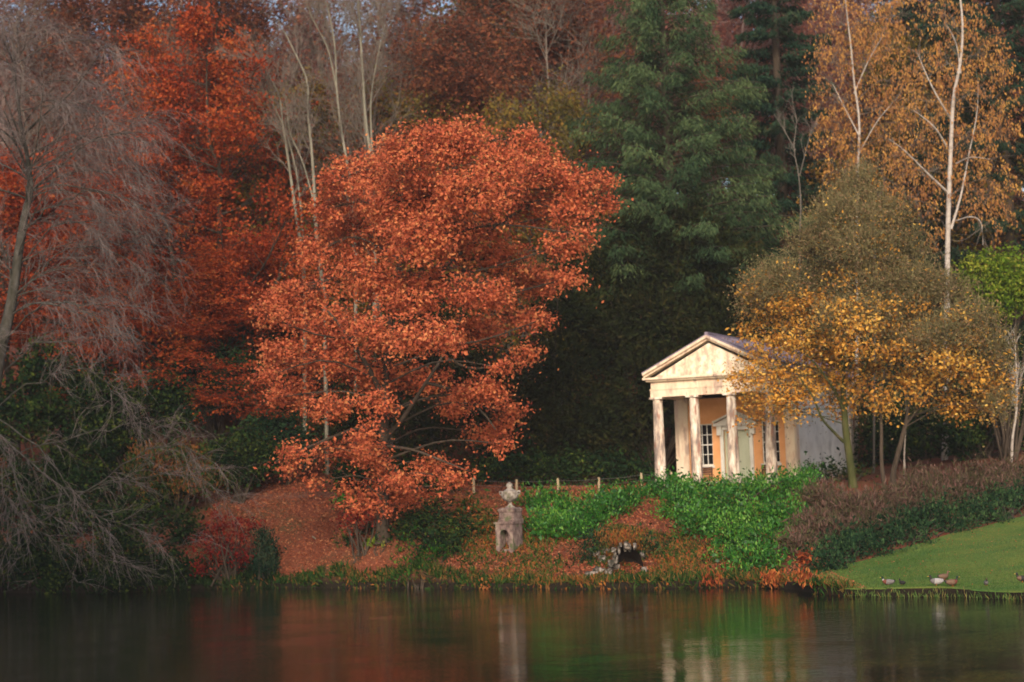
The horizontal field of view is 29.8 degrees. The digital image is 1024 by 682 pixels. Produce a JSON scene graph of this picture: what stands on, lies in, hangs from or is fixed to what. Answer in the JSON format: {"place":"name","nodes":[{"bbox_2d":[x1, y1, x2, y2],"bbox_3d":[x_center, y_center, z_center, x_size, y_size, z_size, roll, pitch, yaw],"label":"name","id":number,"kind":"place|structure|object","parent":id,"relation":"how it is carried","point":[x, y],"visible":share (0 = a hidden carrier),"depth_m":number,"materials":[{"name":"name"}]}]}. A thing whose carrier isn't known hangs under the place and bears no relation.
{"place":"outdoors","nodes":[
{"label":"outdoors","id":0,"kind":"place"},
{"bbox_2d":[123,483,621,498],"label":"path","id":1,"kind":"structure","parent":0,"point":[213,494],"depth_m":109.55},
{"bbox_2d":[0,587,1023,681],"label":"water","id":2,"kind":"structure","parent":0,"point":[726,634],"depth_m":57.41,"materials":[{"name":"liquid"}]},
{"bbox_2d":[0,200,1023,599],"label":"hillside","id":3,"kind":"structure","parent":0,"point":[386,560],"depth_m":101.97,"materials":[{"name":"green plant"}]},
{"bbox_2d":[0,533,79,592],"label":"rhododendron bush","id":4,"kind":"object","parent":3,"relation":"on","point":[21,578],"visible":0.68,"depth_m":105.26,"materials":[{"name":"green plant"}]},
{"bbox_2d":[0,444,122,571],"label":"rhododendron bush","id":5,"kind":"object","parent":3,"relation":"on","point":[32,543],"visible":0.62,"depth_m":111.06,"materials":[{"name":"green plant"}]},
{"bbox_2d":[0,0,125,393],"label":"ash tree","id":6,"kind":"object","parent":3,"relation":"on","point":[41,64],"visible":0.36,"depth_m":131.85,"materials":[{"name":"grey plant"}]},
{"bbox_2d":[0,0,132,359],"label":"beech tree","id":7,"kind":"object","parent":3,"relation":"on","point":[41,56],"visible":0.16,"depth_m":136.45,"materials":[{"name":"red plant"}]},
{"bbox_2d":[0,137,152,473],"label":"beech tree","id":8,"kind":"object","parent":3,"relation":"on","point":[11,182],"visible":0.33,"depth_m":121.53,"materials":[{"name":"orange plant"}]},
{"bbox_2d":[0,329,156,503],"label":"rhododendron bush","id":9,"kind":"object","parent":3,"relation":"on","point":[50,415],"visible":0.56,"depth_m":116.56,"materials":[{"name":"green plant"}]},
{"bbox_2d":[0,96,242,400],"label":"beech tree","id":10,"kind":"object","parent":3,"relation":"on","point":[42,313],"visible":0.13,"depth_m":121.89,"materials":[{"name":"red plant"}]},
{"bbox_2d":[31,522,212,593],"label":"rhododendron bush","id":11,"kind":"object","parent":3,"relation":"on","point":[139,555],"visible":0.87,"depth_m":101.35,"materials":[{"name":"green plant"}]},
{"bbox_2d":[1,0,255,363],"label":"beech tree","id":12,"kind":"object","parent":3,"relation":"on","point":[110,19],"visible":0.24,"depth_m":134.15,"materials":[{"name":"brown plant"}]},
{"bbox_2d":[59,360,205,520],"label":"rhododendron bush","id":13,"kind":"object","parent":3,"relation":"on","point":[166,401],"visible":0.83,"depth_m":110.52,"materials":[{"name":"green plant"}]},
{"bbox_2d":[51,450,214,551],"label":"laurel bush","id":14,"kind":"object","parent":3,"relation":"on","point":[179,530],"visible":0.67,"depth_m":108.51,"materials":[{"name":"green plant"}]},
{"bbox_2d":[0,0,273,592],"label":"weeping beech","id":15,"kind":"object","parent":3,"relation":"on","point":[11,303],"visible":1,"depth_m":102.28,"materials":[{"name":"grey plant"}]},
{"bbox_2d":[34,544,280,593],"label":"waterside plants","id":16,"kind":"object","parent":3,"relation":"on","point":[207,580],"visible":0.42,"depth_m":100.96,"materials":[{"name":"green plant"}]},
{"bbox_2d":[105,9,224,287],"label":"ash tree","id":17,"kind":"object","parent":3,"relation":"on","point":[174,50],"visible":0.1,"depth_m":129.36,"materials":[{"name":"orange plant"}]},
{"bbox_2d":[113,431,233,521],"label":"rhododendron bush","id":18,"kind":"object","parent":3,"relation":"on","point":[179,480],"visible":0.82,"depth_m":109.42,"materials":[{"name":"green plant"}]},
{"bbox_2d":[15,125,334,458],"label":"beech tree","id":19,"kind":"object","parent":3,"relation":"on","point":[208,193],"visible":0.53,"depth_m":116.96,"materials":[{"name":"red plant"}]},
{"bbox_2d":[1,0,348,284],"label":"beech tree","id":20,"kind":"object","parent":3,"relation":"on","point":[118,3],"visible":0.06,"depth_m":136.56,"materials":[{"name":"red plant"}]},
{"bbox_2d":[39,0,380,445],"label":"beech tree","id":21,"kind":"object","parent":3,"relation":"on","point":[178,101],"visible":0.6,"depth_m":118.65,"materials":[{"name":"brown plant"}]},
{"bbox_2d":[141,330,288,462],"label":"rhododendron bush","id":22,"kind":"object","parent":3,"relation":"on","point":[219,356],"visible":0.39,"depth_m":116.56,"materials":[{"name":"green plant"}]},
{"bbox_2d":[177,503,267,586],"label":"maple bush","id":23,"kind":"object","parent":3,"relation":"on","point":[234,555],"visible":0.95,"depth_m":100.67,"materials":[{"name":"brown plant"}]},
{"bbox_2d":[94,238,383,463],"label":"beech tree","id":24,"kind":"object","parent":3,"relation":"on","point":[204,325],"visible":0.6,"depth_m":114.44,"materials":[{"name":"red plant"}]},
{"bbox_2d":[195,418,295,503],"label":"rhododendron bush","id":25,"kind":"object","parent":3,"relation":"on","point":[242,457],"visible":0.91,"depth_m":109.94,"materials":[{"name":"green plant"}]},
{"bbox_2d":[236,519,288,583],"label":"yew bush","id":26,"kind":"object","parent":3,"relation":"on","point":[264,559],"visible":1,"depth_m":100.15,"materials":[{"name":"green plant"}]},
{"bbox_2d":[209,23,318,468],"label":"ash tree","id":27,"kind":"object","parent":3,"relation":"on","point":[273,85],"visible":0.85,"depth_m":117.28,"materials":[{"name":"grey plant"}]},
{"bbox_2d":[116,0,438,346],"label":"beech tree","id":28,"kind":"object","parent":3,"relation":"on","point":[248,23],"visible":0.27,"depth_m":132.95,"materials":[{"name":"orange plant"}]},
{"bbox_2d":[236,399,326,484],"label":"rhododendron bush","id":29,"kind":"object","parent":3,"relation":"on","point":[273,425],"visible":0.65,"depth_m":112.04,"materials":[{"name":"green plant"}]},
{"bbox_2d":[253,0,332,473],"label":"ash tree","id":30,"kind":"object","parent":3,"relation":"on","point":[310,151],"visible":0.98,"depth_m":116.39,"materials":[{"name":"grey plant"}]},
{"bbox_2d":[247,312,364,434],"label":"tree","id":31,"kind":"object","parent":3,"relation":"on","point":[282,333],"visible":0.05,"depth_m":120.53,"materials":[{"name":"plant"}]},
{"bbox_2d":[188,63,448,380],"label":"beech tree","id":32,"kind":"object","parent":3,"relation":"on","point":[252,206],"visible":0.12,"depth_m":129.48,"materials":[{"name":"red plant"}]},
{"bbox_2d":[285,0,374,433],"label":"ash tree","id":33,"kind":"object","parent":3,"relation":"on","point":[313,6],"visible":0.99,"depth_m":118.77,"materials":[{"name":"grey plant"}]},
{"bbox_2d":[239,0,426,314],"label":"ash tree","id":34,"kind":"object","parent":3,"relation":"on","point":[313,50],"visible":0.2,"depth_m":147.73,"materials":[{"name":"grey plant"}]},
{"bbox_2d":[327,514,375,563],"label":"laurel bush","id":35,"kind":"object","parent":3,"relation":"on","point":[362,532],"visible":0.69,"depth_m":98.60,"materials":[{"name":"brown plant"}]},
{"bbox_2d":[330,492,375,556],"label":"maple bush","id":36,"kind":"object","parent":3,"relation":"on","point":[359,544],"visible":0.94,"depth_m":97.30,"materials":[{"name":"brown plant"}]},
{"bbox_2d":[249,0,477,433],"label":"ash tree","id":37,"kind":"object","parent":3,"relation":"on","point":[392,40],"visible":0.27,"depth_m":130.63,"materials":[{"name":"orange plant"}]},
{"bbox_2d":[325,0,403,445],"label":"ash tree","id":38,"kind":"object","parent":3,"relation":"on","point":[361,55],"visible":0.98,"depth_m":119.79,"materials":[{"name":"grey plant"}]},
{"bbox_2d":[284,0,461,443],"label":"ash tree","id":39,"kind":"object","parent":3,"relation":"on","point":[361,117],"visible":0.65,"depth_m":122.11,"materials":[{"name":"grey plant"}]},
{"bbox_2d":[322,449,468,504],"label":"rhododendron bush","id":40,"kind":"object","parent":3,"relation":"on","point":[337,473],"visible":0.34,"depth_m":103.53,"materials":[{"name":"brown plant"}]},
{"bbox_2d":[259,61,535,449],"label":"beech tree","id":41,"kind":"object","parent":3,"relation":"on","point":[404,106],"visible":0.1,"depth_m":126.57,"materials":[{"name":"brown plant"}]},
{"bbox_2d":[248,0,546,419],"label":"ash tree","id":42,"kind":"object","parent":3,"relation":"on","point":[404,12],"visible":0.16,"depth_m":134.59,"materials":[{"name":"orange plant"}]},
{"bbox_2d":[306,286,526,480],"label":"yew tree","id":43,"kind":"object","parent":3,"relation":"on","point":[432,435],"visible":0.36,"depth_m":115.36,"materials":[{"name":"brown plant"}]},
{"bbox_2d":[389,525,457,588],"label":"laurel bush","id":44,"kind":"object","parent":3,"relation":"on","point":[432,557],"visible":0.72,"depth_m":93.40,"materials":[{"name":"green plant"}]},
{"bbox_2d":[374,494,487,560],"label":"rhododendron bush","id":45,"kind":"object","parent":3,"relation":"on","point":[451,539],"visible":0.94,"depth_m":94.81,"materials":[{"name":"green plant"}]},
{"bbox_2d":[239,102,633,544],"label":"oak tree","id":46,"kind":"object","parent":3,"relation":"on","point":[378,176],"visible":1,"depth_m":96.84,"materials":[{"name":"brown plant"}]},
{"bbox_2d":[435,486,497,541],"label":"fern clump","id":47,"kind":"object","parent":3,"relation":"on","point":[475,508],"visible":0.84,"depth_m":96.65,"materials":[{"name":"brown plant"}]},
{"bbox_2d":[374,0,574,411],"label":"ash tree","id":48,"kind":"object","parent":3,"relation":"on","point":[463,15],"visible":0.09,"depth_m":134.88,"materials":[{"name":"orange plant"}]},
{"bbox_2d":[321,1,630,441],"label":"beech tree","id":49,"kind":"object","parent":3,"relation":"on","point":[472,76],"visible":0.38,"depth_m":128.19,"materials":[{"name":"orange plant"}]},
{"bbox_2d":[363,0,654,361],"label":"beech tree","id":50,"kind":"object","parent":3,"relation":"on","point":[510,28],"visible":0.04,"depth_m":142.46,"materials":[{"name":"brown plant"}]},
{"bbox_2d":[494,507,523,552],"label":"stone pedestal","id":51,"kind":"object","parent":3,"relation":"on","point":[508,527],"visible":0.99,"depth_m":92.47,"materials":[{"name":"grey stone"}]},
{"bbox_2d":[499,482,520,507],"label":"stone urn","id":52,"kind":"object","parent":51,"relation":"on","point":[509,494],"visible":1,"depth_m":92.64,"materials":[{"name":"grey stone"}]},
{"bbox_2d":[349,0,674,426],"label":"beech tree","id":53,"kind":"object","parent":3,"relation":"on","point":[541,57],"visible":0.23,"depth_m":135.09,"materials":[{"name":"orange plant"}]},
{"bbox_2d":[0,0,1023,316],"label":"woodland","id":54,"kind":"object","parent":3,"relation":"on","point":[488,98],"depth_m":186.90,"materials":[{"name":"red plant"}]},
{"bbox_2d":[192,423,864,587],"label":"fallen leaves","id":55,"kind":"object","parent":3,"relation":"on","point":[501,485],"depth_m":100.86,"materials":[{"name":"brown plant"}]},
{"bbox_2d":[216,557,855,595],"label":"waterside plants","id":56,"kind":"object","parent":3,"relation":"on","point":[340,567],"visible":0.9,"depth_m":89.40,"materials":[{"name":"green plant"}]},
{"bbox_2d":[427,65,652,455],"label":"beech tree","id":57,"kind":"object","parent":3,"relation":"on","point":[560,109],"visible":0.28,"depth_m":121.53,"materials":[{"name":"brown plant"}]},
{"bbox_2d":[457,230,642,482],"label":"yew tree","id":58,"kind":"object","parent":3,"relation":"on","point":[555,381],"visible":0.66,"depth_m":113.23,"materials":[{"name":"green plant"}]},
{"bbox_2d":[458,438,654,486],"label":"laurel bush","id":59,"kind":"object","parent":3,"relation":"on","point":[534,469],"visible":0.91,"depth_m":107.34,"materials":[{"name":"green plant"}]},
{"bbox_2d":[451,0,679,454],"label":"ash tree","id":60,"kind":"object","parent":3,"relation":"on","point":[545,21],"visible":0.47,"depth_m":129.58,"materials":[{"name":"orange plant"}]},
{"bbox_2d":[472,472,671,492],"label":"wire fence","id":61,"kind":"object","parent":3,"relation":"on","point":[517,486],"visible":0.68,"depth_m":102.90,"materials":[{"name":"brown wood"}]},
{"bbox_2d":[512,476,654,543],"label":"laurel bush","id":62,"kind":"object","parent":3,"relation":"on","point":[578,515],"visible":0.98,"depth_m":95.20,"materials":[{"name":"green plant"}]},
{"bbox_2d":[558,521,615,568],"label":"laurel bush","id":63,"kind":"object","parent":3,"relation":"on","point":[589,551],"visible":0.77,"depth_m":90.20,"materials":[{"name":"green plant"}]},
{"bbox_2d":[482,0,699,203],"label":"beech tree","id":64,"kind":"object","parent":3,"relation":"on","point":[621,18],"visible":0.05,"depth_m":149.84,"materials":[{"name":"red plant"}]},
{"bbox_2d":[608,541,646,573],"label":"grotto","id":65,"kind":"object","parent":3,"relation":"on","point":[626,551],"visible":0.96,"depth_m":87.94,"materials":[{"name":"grey stone"}]},
{"bbox_2d":[588,517,664,562],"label":"ivy","id":66,"kind":"object","parent":65,"relation":"on","point":[614,536],"visible":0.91,"depth_m":89.44,"materials":[{"name":"brown plant"}]},
{"bbox_2d":[618,522,669,558],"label":"laurel bush","id":67,"kind":"object","parent":3,"relation":"on","point":[646,542],"visible":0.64,"depth_m":89.85,"materials":[{"name":"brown plant"}]},
{"bbox_2d":[455,506,851,594],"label":"bank plants","id":68,"kind":"object","parent":3,"relation":"on","point":[668,561],"visible":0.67,"depth_m":90.18,"materials":[{"name":"orange plant"}]},
{"bbox_2d":[538,187,778,479],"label":"yew tree","id":69,"kind":"object","parent":3,"relation":"on","point":[663,332],"visible":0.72,"depth_m":117.11,"materials":[{"name":"green plant"}]},
{"bbox_2d":[548,0,818,473],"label":"cedar tree","id":70,"kind":"object","parent":3,"relation":"on","point":[695,130],"visible":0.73,"depth_m":120.37,"materials":[{"name":"green plant"}]},
{"bbox_2d":[626,451,828,569],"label":"laurel bush","id":71,"kind":"object","parent":3,"relation":"on","point":[731,523],"visible":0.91,"depth_m":92.27,"materials":[{"name":"green plant"}]},
{"bbox_2d":[656,44,826,337],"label":"beech tree","id":72,"kind":"object","parent":3,"relation":"on","point":[712,110],"visible":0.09,"depth_m":133.78,"materials":[{"name":"green plant"}]},
{"bbox_2d":[616,0,870,325],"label":"beech tree","id":73,"kind":"object","parent":3,"relation":"on","point":[727,4],"visible":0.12,"depth_m":145.60,"materials":[{"name":"green plant"}]},
{"bbox_2d":[641,332,858,485],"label":"temple","id":74,"kind":"structure","parent":3,"relation":"on","point":[685,379],"depth_m":106.74,"materials":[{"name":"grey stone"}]},
{"bbox_2d":[700,424,714,467],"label":"window","id":75,"kind":"structure","parent":74,"relation":"in","point":[706,429],"depth_m":108.95,"materials":[{"name":"glass"}]},
{"bbox_2d":[724,430,750,478],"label":"door","id":76,"kind":"structure","parent":74,"relation":"in","point":[743,440],"depth_m":107.97,"materials":[{"name":"green paint"}]},
{"bbox_2d":[761,420,781,464],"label":"window","id":77,"kind":"structure","parent":74,"relation":"in","point":[776,426],"depth_m":107.29,"materials":[{"name":"black glass"}]},
{"bbox_2d":[705,535,798,572],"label":"laurel bush","id":78,"kind":"object","parent":3,"relation":"on","point":[776,561],"visible":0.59,"depth_m":84.25,"materials":[{"name":"green plant"}]},
{"bbox_2d":[760,566,785,588],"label":"bog plant","id":79,"kind":"object","parent":3,"relation":"on","point":[771,574],"visible":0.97,"depth_m":80.34,"materials":[{"name":"brown plant"}]},
{"bbox_2d":[714,0,854,369],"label":"fir tree","id":80,"kind":"object","parent":3,"relation":"on","point":[793,14],"visible":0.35,"depth_m":131.84,"materials":[{"name":"green plant"}]},
{"bbox_2d":[774,84,818,372],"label":"birch tree","id":81,"kind":"object","parent":3,"relation":"on","point":[778,119],"visible":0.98,"depth_m":117.33,"materials":[{"name":"grey plant"}]},
{"bbox_2d":[785,561,817,587],"bbox_3d":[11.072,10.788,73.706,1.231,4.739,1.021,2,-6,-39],"label":"bog plant","id":82,"kind":"object","parent":3,"relation":"on","point":[803,575],"visible":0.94,"depth_m":73.67,"materials":[{"name":"brown plant"}]},
{"bbox_2d":[794,447,877,481],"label":"dark shrub","id":83,"kind":"object","parent":3,"relation":"on","point":[831,467],"visible":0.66,"depth_m":102.33,"materials":[{"name":"green plant"}]},
{"bbox_2d":[706,149,966,487],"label":"maple tree","id":84,"kind":"object","parent":3,"relation":"on","point":[854,318],"visible":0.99,"depth_m":98.46,"materials":[{"name":"yellow plant"}]},
{"bbox_2d":[792,515,891,573],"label":"laurel hedge","id":85,"kind":"object","parent":3,"relation":"on","point":[851,540],"visible":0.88,"depth_m":83.34,"materials":[{"name":"green plant"}]},
{"bbox_2d":[764,468,948,559],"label":"heather shrub","id":86,"kind":"object","parent":3,"relation":"on","point":[859,504],"visible":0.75,"depth_m":91.49,"materials":[{"name":"brown plant"}]},
{"bbox_2d":[778,278,942,458],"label":"holly tree","id":87,"kind":"object","parent":3,"relation":"on","point":[894,379],"visible":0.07,"depth_m":120.63,"materials":[{"name":"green plant"}]},
{"bbox_2d":[801,0,935,464],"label":"birch tree","id":88,"kind":"object","parent":3,"relation":"on","point":[892,70],"visible":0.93,"depth_m":121.17,"materials":[{"name":"orange plant"}]},
{"bbox_2d":[867,183,887,472],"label":"birch sapling","id":89,"kind":"object","parent":3,"relation":"on","point":[874,392],"visible":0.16,"depth_m":111.89,"materials":[{"name":"grey plant"}]},
{"bbox_2d":[749,0,1018,288],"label":"beech tree","id":90,"kind":"object","parent":3,"relation":"on","point":[831,67],"visible":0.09,"depth_m":146.70,"materials":[{"name":"plant"}]},
{"bbox_2d":[781,6,1023,396],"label":"beech tree","id":91,"kind":"object","parent":3,"relation":"on","point":[912,44],"visible":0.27,"depth_m":132.44,"materials":[{"name":"orange plant"}]},
{"bbox_2d":[855,485,980,557],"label":"laurel hedge","id":92,"kind":"object","parent":3,"relation":"on","point":[926,517],"visible":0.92,"depth_m":87.48,"materials":[{"name":"green plant"}]},
{"bbox_2d":[849,375,1000,468],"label":"holly tree","id":93,"kind":"object","parent":3,"relation":"on","point":[889,445],"visible":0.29,"depth_m":116.99,"materials":[{"name":"green plant"}]},
{"bbox_2d":[842,0,1023,364],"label":"fir tree","id":94,"kind":"object","parent":3,"relation":"on","point":[915,18],"visible":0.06,"depth_m":139.60,"materials":[{"name":"plant"}]},
{"bbox_2d":[854,260,1023,489],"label":"maple tree","id":95,"kind":"object","parent":3,"relation":"on","point":[933,347],"visible":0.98,"depth_m":98.26,"materials":[{"name":"yellow plant"}]},
{"bbox_2d":[868,0,1023,459],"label":"birch tree","id":96,"kind":"object","parent":3,"relation":"on","point":[949,153],"visible":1,"depth_m":115.92,"materials":[{"name":"orange plant"}]},
{"bbox_2d":[888,444,1023,508],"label":"heather shrub","id":97,"kind":"object","parent":3,"relation":"on","point":[960,480],"visible":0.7,"depth_m":97.59,"materials":[{"name":"brown plant"}]},
{"bbox_2d":[889,0,1023,415],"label":"fir tree","id":98,"kind":"object","parent":3,"relation":"on","point":[1010,20],"visible":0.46,"depth_m":128.63,"materials":[{"name":"plant"}]},
{"bbox_2d":[890,317,1023,461],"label":"holly tree","id":99,"kind":"object","parent":3,"relation":"on","point":[967,442],"visible":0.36,"depth_m":110.40,"materials":[{"name":"green plant"}]},
{"bbox_2d":[942,465,1023,528],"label":"laurel hedge","id":100,"kind":"object","parent":3,"relation":"on","point":[986,512],"visible":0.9,"depth_m":91.94,"materials":[{"name":"green plant"}]},
{"bbox_2d":[949,241,1023,460],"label":"tree","id":101,"kind":"object","parent":3,"relation":"on","point":[1014,290],"visible":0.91,"depth_m":108.14,"materials":[{"name":"green plant"}]},
{"bbox_2d":[998,324,1023,460],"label":"birch sapling","id":102,"kind":"object","parent":3,"relation":"on","point":[1014,425],"visible":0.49,"depth_m":107.05,"materials":[{"name":"grey plant"}]},
{"bbox_2d":[0,0,1023,193],"label":"sky","id":103,"kind":"structure","parent":0,"point":[6,0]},
{"bbox_2d":[815,516,1023,599],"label":"lawn","id":104,"kind":"structure","parent":0,"point":[998,560],"depth_m":78.76,"materials":[{"name":"green plant"}]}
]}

